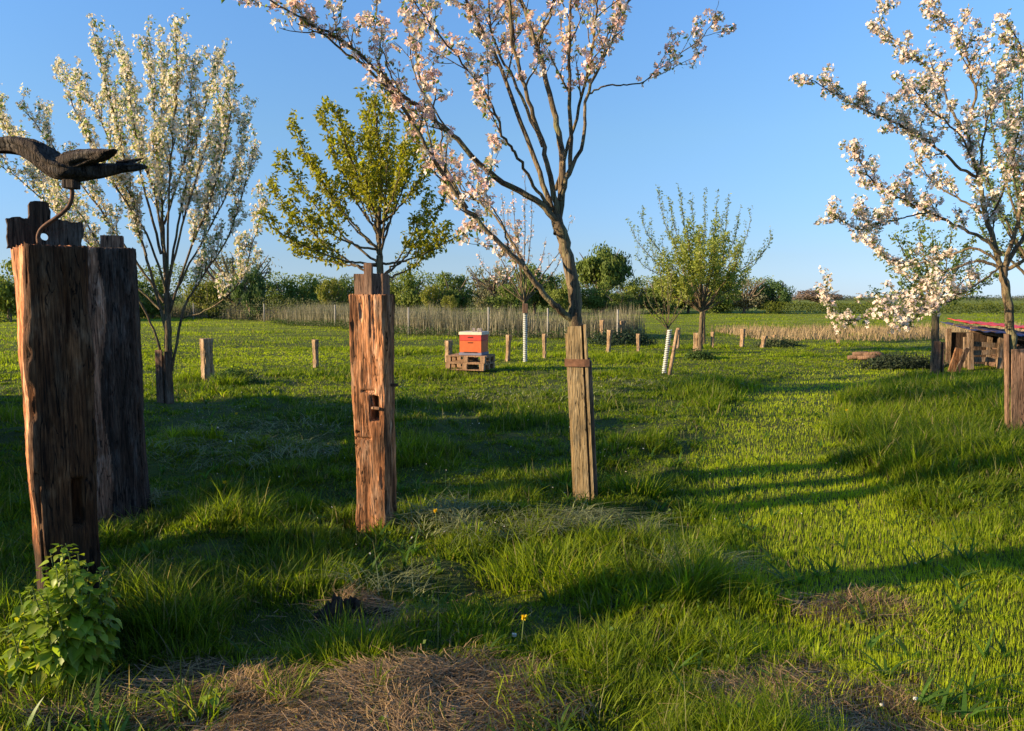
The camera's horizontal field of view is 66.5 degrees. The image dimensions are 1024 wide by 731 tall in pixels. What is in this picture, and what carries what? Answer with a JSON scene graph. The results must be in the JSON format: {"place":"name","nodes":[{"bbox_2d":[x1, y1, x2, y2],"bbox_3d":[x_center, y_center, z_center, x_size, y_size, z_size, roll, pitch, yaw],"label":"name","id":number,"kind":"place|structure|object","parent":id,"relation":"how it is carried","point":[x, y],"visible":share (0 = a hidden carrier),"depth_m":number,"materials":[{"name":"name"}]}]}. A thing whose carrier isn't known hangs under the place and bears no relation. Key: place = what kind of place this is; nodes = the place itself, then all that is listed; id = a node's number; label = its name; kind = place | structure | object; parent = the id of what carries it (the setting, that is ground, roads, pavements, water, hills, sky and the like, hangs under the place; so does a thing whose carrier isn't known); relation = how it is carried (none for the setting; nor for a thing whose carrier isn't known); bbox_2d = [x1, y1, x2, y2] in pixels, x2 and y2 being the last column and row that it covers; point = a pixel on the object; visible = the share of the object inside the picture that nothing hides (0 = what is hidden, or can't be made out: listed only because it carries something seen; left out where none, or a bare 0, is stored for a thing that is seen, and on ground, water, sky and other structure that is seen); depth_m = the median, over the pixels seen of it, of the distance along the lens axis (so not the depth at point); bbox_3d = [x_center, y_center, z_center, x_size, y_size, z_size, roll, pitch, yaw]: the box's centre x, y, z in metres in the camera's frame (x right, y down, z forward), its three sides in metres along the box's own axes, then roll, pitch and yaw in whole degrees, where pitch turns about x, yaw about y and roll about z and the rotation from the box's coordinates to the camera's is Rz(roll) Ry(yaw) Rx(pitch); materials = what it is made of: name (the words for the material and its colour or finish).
{"place":"outdoors","nodes":[
{"label":"outdoors","id":0,"kind":"place"},
{"bbox_2d":[0,298,1023,730],"bbox_3d":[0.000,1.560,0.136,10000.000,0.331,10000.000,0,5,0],"label":"ground","id":1,"kind":"structure","parent":0,"point":[454,580],"depth_m":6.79,"materials":[{"name":"green plant"}]},
{"bbox_2d":[0,257,16,322],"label":"hedge bush","id":2,"kind":"object","parent":1,"relation":"on","point":[8,308],"visible":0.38,"depth_m":51.30,"materials":[{"name":"green plant"}]},
{"bbox_2d":[5,201,101,617],"bbox_3d":[-2.006,0.320,3.460,0.298,2.083,0.362,-4,6,-37],"label":"oak post","id":3,"kind":"object","parent":1,"relation":"on","point":[56,359],"visible":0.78,"depth_m":3.32,"materials":[{"name":"brown wood"}]},
{"bbox_2d":[0,136,147,244],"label":"bird sculpture","id":4,"kind":"object","parent":3,"relation":"on","point":[72,170],"visible":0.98,"depth_m":3.21,"materials":[{"name":"black metal"}]},
{"bbox_2d":[0,543,122,697],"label":"leafy plant","id":5,"kind":"object","parent":1,"relation":"on","point":[65,628],"visible":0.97,"depth_m":3.15,"materials":[{"name":"green plant"}]},
{"bbox_2d":[25,696,141,730],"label":"broad leaves","id":6,"kind":"object","parent":1,"relation":"on","point":[123,726],"visible":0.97,"depth_m":2.80,"materials":[{"name":"green plant"}]},
{"bbox_2d":[88,235,150,517],"bbox_3d":[-3.039,0.115,5.934,0.462,2.188,0.342,-2,5,-20],"label":"oak post","id":7,"kind":"object","parent":1,"relation":"on","point":[121,461],"visible":0.69,"depth_m":5.82,"materials":[{"name":"brown wood"}]},
{"bbox_2d":[0,8,270,403],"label":"apple tree","id":8,"kind":"object","parent":1,"relation":"on","point":[216,153],"visible":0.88,"depth_m":11.41,"materials":[{"name":"white plant"}]},
{"bbox_2d":[138,281,150,312],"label":"hedge bush","id":9,"kind":"object","parent":1,"relation":"on","point":[140,293],"visible":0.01,"depth_m":59.08,"materials":[{"name":"green plant"}]},
{"bbox_2d":[138,277,178,318],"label":"hedge bush","id":10,"kind":"object","parent":1,"relation":"on","point":[151,308],"visible":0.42,"depth_m":59.32,"materials":[{"name":"green plant"}]},
{"bbox_2d":[142,679,177,697],"bbox_3d":[-1.434,1.314,3.152,0.152,0.091,0.118,0,5,0],"label":"weed","id":11,"kind":"object","parent":1,"relation":"on","point":[151,695],"visible":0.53,"depth_m":3.17,"materials":[{"name":"green plant"}]},
{"bbox_2d":[155,350,173,403],"bbox_3d":[-5.163,0.163,11.638,0.233,0.802,0.226,2,5,22],"label":"tree guard","id":12,"kind":"object","parent":1,"relation":"on","point":[166,366],"visible":0.98,"depth_m":11.55,"materials":[{"name":"brown wood"}]},
{"bbox_2d":[157,678,191,713],"bbox_3d":[-1.317,1.281,3.023,0.109,0.095,0.198,0,5,0],"label":"weed","id":13,"kind":"object","parent":1,"relation":"on","point":[170,694],"visible":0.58,"depth_m":3.01,"materials":[{"name":"green plant"}]},
{"bbox_2d":[181,280,228,317],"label":"hedge bush","id":14,"kind":"object","parent":1,"relation":"on","point":[197,297],"visible":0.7,"depth_m":59.21,"materials":[{"name":"green plant"}]},
{"bbox_2d":[177,685,237,720],"bbox_3d":[-1.163,1.292,2.983,0.213,0.138,0.194,0,5,0],"label":"weed","id":15,"kind":"object","parent":1,"relation":"on","point":[212,697],"visible":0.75,"depth_m":2.94,"materials":[{"name":"green plant"}]},
{"bbox_2d":[200,338,214,380],"bbox_3d":[-5.805,-0.087,14.873,0.203,0.878,0.209,-4,7,-42],"label":"stump post","id":16,"kind":"object","parent":1,"relation":"on","point":[206,353],"visible":0.84,"depth_m":14.80,"materials":[{"name":"brown wood"}]},
{"bbox_2d":[209,365,260,385],"bbox_3d":[-5.154,0.183,14.499,0.985,0.395,0.770,0,5,0],"label":"weed clump","id":17,"kind":"object","parent":1,"relation":"on","point":[241,373],"visible":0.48,"depth_m":14.47,"materials":[{"name":"green plant"}]},
{"bbox_2d":[200,249,281,309],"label":"hedge tree","id":18,"kind":"object","parent":1,"relation":"on","point":[227,269],"visible":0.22,"depth_m":64.94,"materials":[{"name":"white plant"}]},
{"bbox_2d":[230,265,265,319],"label":"hedge tree","id":19,"kind":"object","parent":1,"relation":"on","point":[256,287],"visible":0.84,"depth_m":55.30,"materials":[{"name":"green plant"}]},
{"bbox_2d":[262,278,304,310],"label":"hedge bush","id":20,"kind":"object","parent":1,"relation":"on","point":[271,288],"visible":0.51,"depth_m":64.84,"materials":[{"name":"green plant"}]},
{"bbox_2d":[289,276,328,308],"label":"hedge bush","id":21,"kind":"object","parent":1,"relation":"on","point":[306,292],"visible":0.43,"depth_m":66.74,"materials":[{"name":"green plant"}]},
{"bbox_2d":[312,339,318,367],"bbox_3d":[-4.444,-0.243,17.665,0.153,0.704,0.128,3,6,32],"label":"stump post","id":22,"kind":"object","parent":1,"relation":"on","point":[315,344],"visible":0.93,"depth_m":17.62,"materials":[{"name":"brown wood"}]},
{"bbox_2d":[314,276,349,308],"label":"hedge bush","id":23,"kind":"object","parent":1,"relation":"on","point":[336,292],"visible":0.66,"depth_m":61.27,"materials":[{"name":"green plant"}]},
{"bbox_2d":[313,593,370,634],"bbox_3d":[-0.855,1.232,3.851,0.297,0.216,0.279,0,5,0],"label":"earth heap","id":24,"kind":"object","parent":1,"relation":"on","point":[353,603],"visible":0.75,"depth_m":3.86,"materials":[{"name":"soil"}]},
{"bbox_2d":[330,273,353,305],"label":"hedge bush","id":25,"kind":"object","parent":1,"relation":"on","point":[347,287],"visible":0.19,"depth_m":67.60,"materials":[{"name":"green plant"}]},
{"bbox_2d":[255,84,483,278],"bbox_3d":[-1.722,-1.253,9.337,2.619,4.116,2.241,3,6,29],"label":"leafy tree","id":26,"kind":"object","parent":1,"relation":"on","point":[359,186],"visible":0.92,"depth_m":9.16,"materials":[{"name":"green plant"}]},
{"bbox_2d":[348,263,398,534],"bbox_3d":[-0.957,0.253,5.536,0.332,1.940,0.236,1,5,12],"label":"oak post","id":27,"kind":"object","parent":1,"relation":"on","point":[371,318],"visible":0.98,"depth_m":5.46,"materials":[{"name":"brown wood"}]},
{"bbox_2d":[365,607,395,622],"bbox_3d":[-0.722,1.317,4.071,0.223,0.116,0.218,2,5,22],"label":"earth heap","id":28,"kind":"object","parent":1,"relation":"on","point":[379,612],"visible":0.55,"depth_m":4.07,"materials":[{"name":"soil"}]},
{"bbox_2d":[1,262,772,314],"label":"hedge","id":29,"kind":"object","parent":1,"relation":"on","point":[300,276],"visible":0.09,"depth_m":74.55,"materials":[{"name":"green plant"}]},
{"bbox_2d":[149,296,646,338],"bbox_3d":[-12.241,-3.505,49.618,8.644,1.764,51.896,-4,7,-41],"label":"reeds","id":30,"kind":"object","parent":1,"relation":"on","point":[429,319],"visible":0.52,"depth_m":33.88,"materials":[{"name":"plant"}]},
{"bbox_2d":[182,303,618,336],"bbox_3d":[-16.194,-3.109,48.022,54.822,1.368,3.769,5,7,44],"label":"wire fence","id":31,"kind":"object","parent":1,"relation":"on","point":[335,308],"visible":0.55,"depth_m":32.21,"materials":[{"name":"grey metal"}]},
{"bbox_2d":[390,268,430,312],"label":"hedge bush","id":32,"kind":"object","parent":1,"relation":"on","point":[411,296],"visible":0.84,"depth_m":66.97,"materials":[{"name":"green plant"}]},
{"bbox_2d":[420,591,437,601],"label":"weed","id":33,"kind":"object","parent":1,"relation":"on","point":[434,599],"visible":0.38,"depth_m":4.28,"materials":[{"name":"green plant"}]},
{"bbox_2d":[419,284,446,313],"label":"hedge bush","id":34,"kind":"object","parent":1,"relation":"on","point":[436,292],"visible":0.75,"depth_m":65.28,"materials":[{"name":"green plant"}]},
{"bbox_2d":[445,340,452,361],"bbox_3d":[-1.572,-0.337,19.473,0.162,0.587,0.167,-5,7,-42],"label":"stump post","id":35,"kind":"object","parent":1,"relation":"on","point":[448,347],"visible":0.66,"depth_m":19.41,"materials":[{"name":"brown wood"}]},
{"bbox_2d":[440,295,459,314],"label":"hedge bush","id":36,"kind":"object","parent":1,"relation":"on","point":[453,303],"visible":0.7,"depth_m":63.57,"materials":[{"name":"green plant"}]},
{"bbox_2d":[115,373,794,599],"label":"dead grass","id":37,"kind":"structure","parent":1,"relation":"on","point":[599,512],"depth_m":5.64,"materials":[{"name":"plant"}]},
{"bbox_2d":[432,271,478,314],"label":"hedge bush","id":38,"kind":"object","parent":1,"relation":"on","point":[462,296],"visible":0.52,"depth_m":71.18,"materials":[{"name":"green plant"}]},
{"bbox_2d":[445,361,494,370],"bbox_3d":[-0.907,-0.002,17.064,0.880,0.155,0.726,2,5,18],"label":"pallet","id":39,"kind":"object","parent":1,"relation":"on","point":[475,367],"visible":0.78,"depth_m":16.85,"materials":[{"name":"brown wood"}]},
{"bbox_2d":[446,353,494,363],"bbox_3d":[-0.897,-0.159,17.050,0.880,0.155,0.726,1,5,16],"label":"pallet","id":40,"kind":"object","parent":39,"relation":"on","point":[457,358],"visible":0.96,"depth_m":16.82,"materials":[{"name":"brown wood"}]},
{"bbox_2d":[459,331,488,355],"bbox_3d":[-0.829,-0.488,16.994,0.530,0.503,0.485,2,5,18],"label":"beehive","id":41,"kind":"object","parent":40,"relation":"on","point":[473,342],"visible":1,"depth_m":16.80,"materials":[{"name":"orange paint"}]},
{"bbox_2d":[221,0,736,500],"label":"apple tree","id":42,"kind":"object","parent":1,"relation":"on","point":[449,186],"visible":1,"depth_m":6.04,"materials":[{"name":"pink plant"}]},
{"bbox_2d":[565,324,597,500],"bbox_3d":[0.571,0.386,6.399,0.276,1.450,0.175,1,5,8],"label":"tree guard","id":43,"kind":"object","parent":42,"relation":"attached to","point":[575,362],"visible":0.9,"depth_m":6.34,"materials":[{"name":"brown wood"}]},
{"bbox_2d":[460,260,515,312],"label":"hedge tree","id":44,"kind":"object","parent":1,"relation":"on","point":[483,292],"visible":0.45,"depth_m":76.73,"materials":[{"name":"white plant"}]},
{"bbox_2d":[481,283,532,315],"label":"hedge bush","id":45,"kind":"object","parent":1,"relation":"on","point":[505,297],"visible":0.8,"depth_m":68.62,"materials":[{"name":"green plant"}]},
{"bbox_2d":[505,334,511,361],"bbox_3d":[-0.091,-0.421,19.543,0.120,0.721,0.182,-5,7,-43],"label":"stump post","id":46,"kind":"object","parent":1,"relation":"on","point":[508,345],"visible":0.93,"depth_m":19.51,"materials":[{"name":"brown wood"}]},
{"bbox_2d":[0,550,1022,730],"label":"straw","id":47,"kind":"object","parent":1,"relation":"on","point":[333,701],"visible":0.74,"depth_m":3.11,"materials":[{"name":"brown plant"}]},
{"bbox_2d":[499,607,525,618],"bbox_3d":[0.005,1.294,4.068,0.201,0.064,0.195,0,5,0],"label":"weed","id":48,"kind":"object","parent":1,"relation":"on","point":[516,611],"visible":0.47,"depth_m":4.05,"materials":[{"name":"plant"}]},
{"bbox_2d":[521,614,526,650],"bbox_3d":[0.055,1.237,3.607,0.034,0.185,0.034,-3,6,-30],"label":"dandelion","id":49,"kind":"object","parent":1,"relation":"on","point":[524,617],"visible":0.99,"depth_m":3.60,"materials":[{"name":"yellow plant"}]},
{"bbox_2d":[523,313,526,361],"bbox_3d":[0.326,-0.683,19.313,0.113,1.232,0.111,0,5,0],"label":"spiral guard","id":50,"kind":"object","parent":1,"relation":"on","point":[524,337],"visible":0.98,"depth_m":19.28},
{"bbox_2d":[476,172,574,303],"bbox_3d":[0.326,-2.384,19.239,2.480,4.728,1.329,0,5,0],"label":"sapling","id":51,"kind":"object","parent":1,"relation":"on","point":[524,298],"visible":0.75,"depth_m":19.31,"materials":[{"name":"white plant"}]},
{"bbox_2d":[509,263,563,313],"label":"hedge bush","id":52,"kind":"object","parent":1,"relation":"on","point":[537,296],"visible":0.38,"depth_m":74.78,"materials":[{"name":"green plant"}]},
{"bbox_2d":[144,377,931,563],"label":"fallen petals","id":53,"kind":"object","parent":1,"relation":"on","point":[533,477],"visible":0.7,"depth_m":8.91,"materials":[{"name":"white plant"}]},
{"bbox_2d":[542,333,546,357],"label":"stump post","id":54,"kind":"object","parent":1,"relation":"on","point":[544,338],"visible":0.91,"depth_m":20.71,"materials":[{"name":"brown wood"}]},
{"bbox_2d":[544,279,568,314],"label":"hedge bush","id":55,"kind":"object","parent":1,"relation":"on","point":[559,296],"visible":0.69,"depth_m":72.61,"materials":[{"name":"green plant"}]},
{"bbox_2d":[580,282,612,312],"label":"hedge bush","id":56,"kind":"object","parent":1,"relation":"on","point":[594,299],"visible":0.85,"depth_m":76.79,"materials":[{"name":"green plant"}]},
{"bbox_2d":[176,294,1023,300],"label":"distant woods","id":57,"kind":"object","parent":1,"relation":"on","point":[986,297],"visible":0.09,"depth_m":412.14,"materials":[{"name":"green plant"}]},
{"bbox_2d":[599,320,604,332],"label":"stump post","id":58,"kind":"object","parent":1,"relation":"on","point":[602,322],"visible":0.61,"depth_m":29.50,"materials":[{"name":"brown wood"}]},
{"bbox_2d":[575,240,634,312],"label":"round tree","id":59,"kind":"object","parent":1,"relation":"on","point":[609,267],"visible":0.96,"depth_m":81.99,"materials":[{"name":"green plant"}]},
{"bbox_2d":[606,330,612,352],"bbox_3d":[2.776,-0.664,22.317,0.133,0.731,0.203,-5,7,-44],"label":"stump post","id":60,"kind":"object","parent":1,"relation":"on","point":[609,338],"visible":0.91,"depth_m":22.27,"materials":[{"name":"brown wood"}]},
{"bbox_2d":[603,319,622,332],"bbox_3d":[3.865,-1.392,29.993,0.896,0.814,0.128,0,5,0],"label":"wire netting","id":61,"kind":"object","parent":1,"relation":"on","point":[610,326],"visible":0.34,"depth_m":29.97,"materials":[{"name":"grey metal"}]},
{"bbox_2d":[601,293,641,313],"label":"hedge bush","id":62,"kind":"object","parent":1,"relation":"on","point":[611,305],"visible":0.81,"depth_m":75.21,"materials":[{"name":"green plant"}]},
{"bbox_2d":[587,324,658,345],"bbox_3d":[3.695,-1.006,26.467,2.626,0.786,1.490,0,5,0],"label":"bramble mound","id":63,"kind":"object","parent":1,"relation":"on","point":[601,339],"visible":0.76,"depth_m":26.30,"materials":[{"name":"green plant"}]},
{"bbox_2d":[620,321,625,336],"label":"stump post","id":64,"kind":"object","parent":1,"relation":"on","point":[622,325],"visible":0.45,"depth_m":29.65,"materials":[{"name":"brown wood"}]},
{"bbox_2d":[614,277,655,312],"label":"hedge bush","id":65,"kind":"object","parent":1,"relation":"on","point":[634,289],"visible":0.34,"depth_m":80.91,"materials":[{"name":"green plant"}]},
{"bbox_2d":[636,334,640,350],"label":"stump post","id":66,"kind":"object","parent":1,"relation":"on","point":[638,341],"visible":0.94,"depth_m":23.44,"materials":[{"name":"brown wood"}]},
{"bbox_2d":[637,276,684,313],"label":"hedge bush","id":67,"kind":"object","parent":1,"relation":"on","point":[658,299],"visible":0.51,"depth_m":79.17,"materials":[{"name":"green plant"}]},
{"bbox_2d":[643,263,690,345],"bbox_3d":[3.280,-0.944,16.241,1.189,2.366,0.931,-2,5,-22],"label":"sapling","id":68,"kind":"object","parent":1,"relation":"on","point":[667,319],"visible":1,"depth_m":16.18,"materials":[{"name":"green plant"}]},
{"bbox_2d":[662,330,671,373],"bbox_3d":[3.199,-0.278,16.137,0.202,0.932,0.102,0,5,0],"label":"spiral guard","id":69,"kind":"object","parent":1,"relation":"on","point":[666,354],"visible":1,"depth_m":16.10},
{"bbox_2d":[668,330,678,374],"bbox_3d":[3.315,-0.262,16.038,0.227,0.952,0.080,0,5,0],"label":"stake","id":70,"kind":"object","parent":1,"relation":"on","point":[674,346],"visible":0.88,"depth_m":16.01,"materials":[{"name":"brown wood"}]},
{"bbox_2d":[676,328,680,348],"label":"stump post","id":71,"kind":"object","parent":1,"relation":"on","point":[678,341],"visible":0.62,"depth_m":24.63,"materials":[{"name":"brown wood"}]},
{"bbox_2d":[671,283,705,312],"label":"hedge bush","id":72,"kind":"object","parent":1,"relation":"on","point":[684,304],"visible":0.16,"depth_m":81.37,"materials":[{"name":"green plant"}]},
{"bbox_2d":[693,333,697,350],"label":"stump post","id":73,"kind":"object","parent":1,"relation":"on","point":[695,341],"visible":0.65,"depth_m":22.53,"materials":[{"name":"brown wood"}]},
{"bbox_2d":[625,183,772,344],"bbox_3d":[6.362,-3.447,26.818,4.960,5.592,3.350,1,5,8],"label":"leafy tree","id":74,"kind":"object","parent":1,"relation":"on","point":[741,243],"visible":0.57,"depth_m":26.90,"materials":[{"name":"green plant"}]},
{"bbox_2d":[684,348,717,359],"bbox_3d":[4.847,-0.277,20.144,0.927,0.352,0.766,0,5,0],"label":"weed clump","id":75,"kind":"object","parent":1,"relation":"on","point":[699,354],"visible":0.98,"depth_m":19.99,"materials":[{"name":"green plant"}]},
{"bbox_2d":[652,216,751,350],"bbox_3d":[5.433,-2.210,22.219,3.005,3.890,3.314,0,5,0],"label":"leafy tree","id":76,"kind":"object","parent":1,"relation":"on","point":[694,268],"visible":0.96,"depth_m":21.93,"materials":[{"name":"green plant"}]},
{"bbox_2d":[711,332,714,347],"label":"stump post","id":77,"kind":"object","parent":1,"relation":"on","point":[712,338],"visible":0.82,"depth_m":24.90,"materials":[{"name":"brown wood"}]},
{"bbox_2d":[699,282,741,313],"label":"hedge bush","id":78,"kind":"object","parent":1,"relation":"on","point":[721,307],"visible":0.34,"depth_m":78.87,"materials":[{"name":"green plant"}]},
{"bbox_2d":[739,329,745,347],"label":"stump post","id":79,"kind":"object","parent":1,"relation":"on","point":[742,335],"visible":0.93,"depth_m":25.48,"materials":[{"name":"brown wood"}]},
{"bbox_2d":[727,275,766,312],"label":"hedge tree","id":80,"kind":"object","parent":1,"relation":"on","point":[747,301],"visible":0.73,"depth_m":78.83,"materials":[{"name":"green plant"}]},
{"bbox_2d":[760,336,767,347],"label":"stump post","id":81,"kind":"object","parent":1,"relation":"on","point":[763,340],"visible":0.97,"depth_m":25.17,"materials":[{"name":"brown wood"}]},
{"bbox_2d":[749,279,795,313],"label":"hedge tree","id":82,"kind":"object","parent":1,"relation":"on","point":[778,291],"visible":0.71,"depth_m":78.66,"materials":[{"name":"green plant"}]},
{"bbox_2d":[755,337,806,346],"bbox_3d":[8.801,-0.757,25.860,1.779,0.396,1.346,0,5,0],"label":"weed clump","id":83,"kind":"object","parent":1,"relation":"on","point":[784,342],"visible":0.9,"depth_m":25.65,"materials":[{"name":"green plant"}]},
{"bbox_2d":[792,289,845,303],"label":"hedge bush","id":84,"kind":"object","parent":1,"relation":"on","point":[808,295],"visible":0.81,"depth_m":197.92,"materials":[{"name":"brown plant"}]},
{"bbox_2d":[829,697,861,718],"bbox_3d":[1.258,1.365,3.090,0.231,0.022,0.110,-2,5,-20],"label":"stick","id":85,"kind":"object","parent":1,"relation":"on","point":[847,703],"visible":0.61,"depth_m":3.06,"materials":[{"name":"brown wood"}]},
{"bbox_2d":[847,351,891,359],"bbox_3d":[9.431,-0.267,20.546,1.130,0.225,0.459,-1,5,-12],"label":"log pile","id":86,"kind":"object","parent":1,"relation":"on","point":[861,355],"visible":0.77,"depth_m":20.48,"materials":[{"name":"brown wood"}]},
{"bbox_2d":[761,300,1023,313],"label":"hedge","id":87,"kind":"object","parent":1,"relation":"on","point":[965,306],"visible":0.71,"depth_m":78.16,"materials":[{"name":"green plant"}]},
{"bbox_2d":[847,351,947,370],"bbox_3d":[9.266,-0.073,18.598,2.624,0.508,1.266,0,5,0],"label":"ivy mound","id":88,"kind":"object","parent":1,"relation":"on","point":[885,361],"visible":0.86,"depth_m":18.34,"materials":[{"name":"green plant"}]},
{"bbox_2d":[788,0,1023,387],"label":"apple tree","id":89,"kind":"object","parent":1,"relation":"on","point":[933,301],"visible":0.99,"depth_m":8.84,"materials":[{"name":"white plant"}]},
{"bbox_2d":[866,216,1002,373],"bbox_3d":[8.668,-1.319,15.586,3.105,3.228,2.331,0,5,0],"label":"leafy tree","id":90,"kind":"object","parent":1,"relation":"on","point":[934,323],"visible":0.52,"depth_m":15.43,"materials":[{"name":"white plant"}]},
{"bbox_2d":[932,341,944,376],"bbox_3d":[8.613,-0.137,15.808,0.207,0.721,0.213,1,5,15],"label":"tree guard","id":91,"kind":"object","parent":1,"relation":"on","point":[938,352],"visible":0.79,"depth_m":15.72,"materials":[{"name":"brown wood"}]},
{"bbox_2d":[947,347,962,371],"bbox_3d":[9.712,-0.109,17.115,0.306,0.575,0.041,0,5,0],"label":"plank","id":92,"kind":"object","parent":1,"relation":"on","point":[956,356],"visible":0.87,"depth_m":17.09,"materials":[{"name":"brown wood"}]},
{"bbox_2d":[955,347,969,371],"bbox_3d":[9.809,-0.112,17.014,0.288,0.561,0.041,0,5,0],"label":"plank","id":93,"kind":"object","parent":1,"relation":"on","point":[963,358],"visible":0.85,"depth_m":17.00,"materials":[{"name":"brown wood"}]},
{"bbox_2d":[940,318,1023,369],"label":"wood shelter","id":94,"kind":"object","parent":1,"relation":"on","point":[979,342],"visible":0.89,"depth_m":17.74,"materials":[{"name":"brown wood"}]},
{"bbox_2d":[987,362,1003,366],"bbox_3d":[10.988,-0.022,17.759,0.137,0.130,0.500,1,5,8],"label":"firewood log","id":95,"kind":"object","parent":1,"relation":"on","point":[992,364],"visible":0.44,"depth_m":17.79,"materials":[{"name":"brown wood"}]},
{"bbox_2d":[1004,334,1023,431],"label":"tree guard","id":96,"kind":"object","parent":1,"relation":"on","point":[1017,383],"visible":0.76,"depth_m":9.05,"materials":[{"name":"brown wood"}]},
{"bbox_2d":[0,0,1023,297],"label":"sky","id":97,"kind":"structure","parent":0,"point":[734,122],"materials":[{"name":"blue"}]},
{"bbox_2d":[711,320,1023,340],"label":"dry grass","id":98,"kind":"structure","parent":0,"point":[822,330],"depth_m":32.83,"materials":[{"name":"plant"}]},
{"bbox_2d":[973,44,1023,274],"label":"leafy tree","id":99,"kind":"object","parent":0,"point":[1007,218],"visible":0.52,"depth_m":13.92,"materials":[{"name":"white plant"}]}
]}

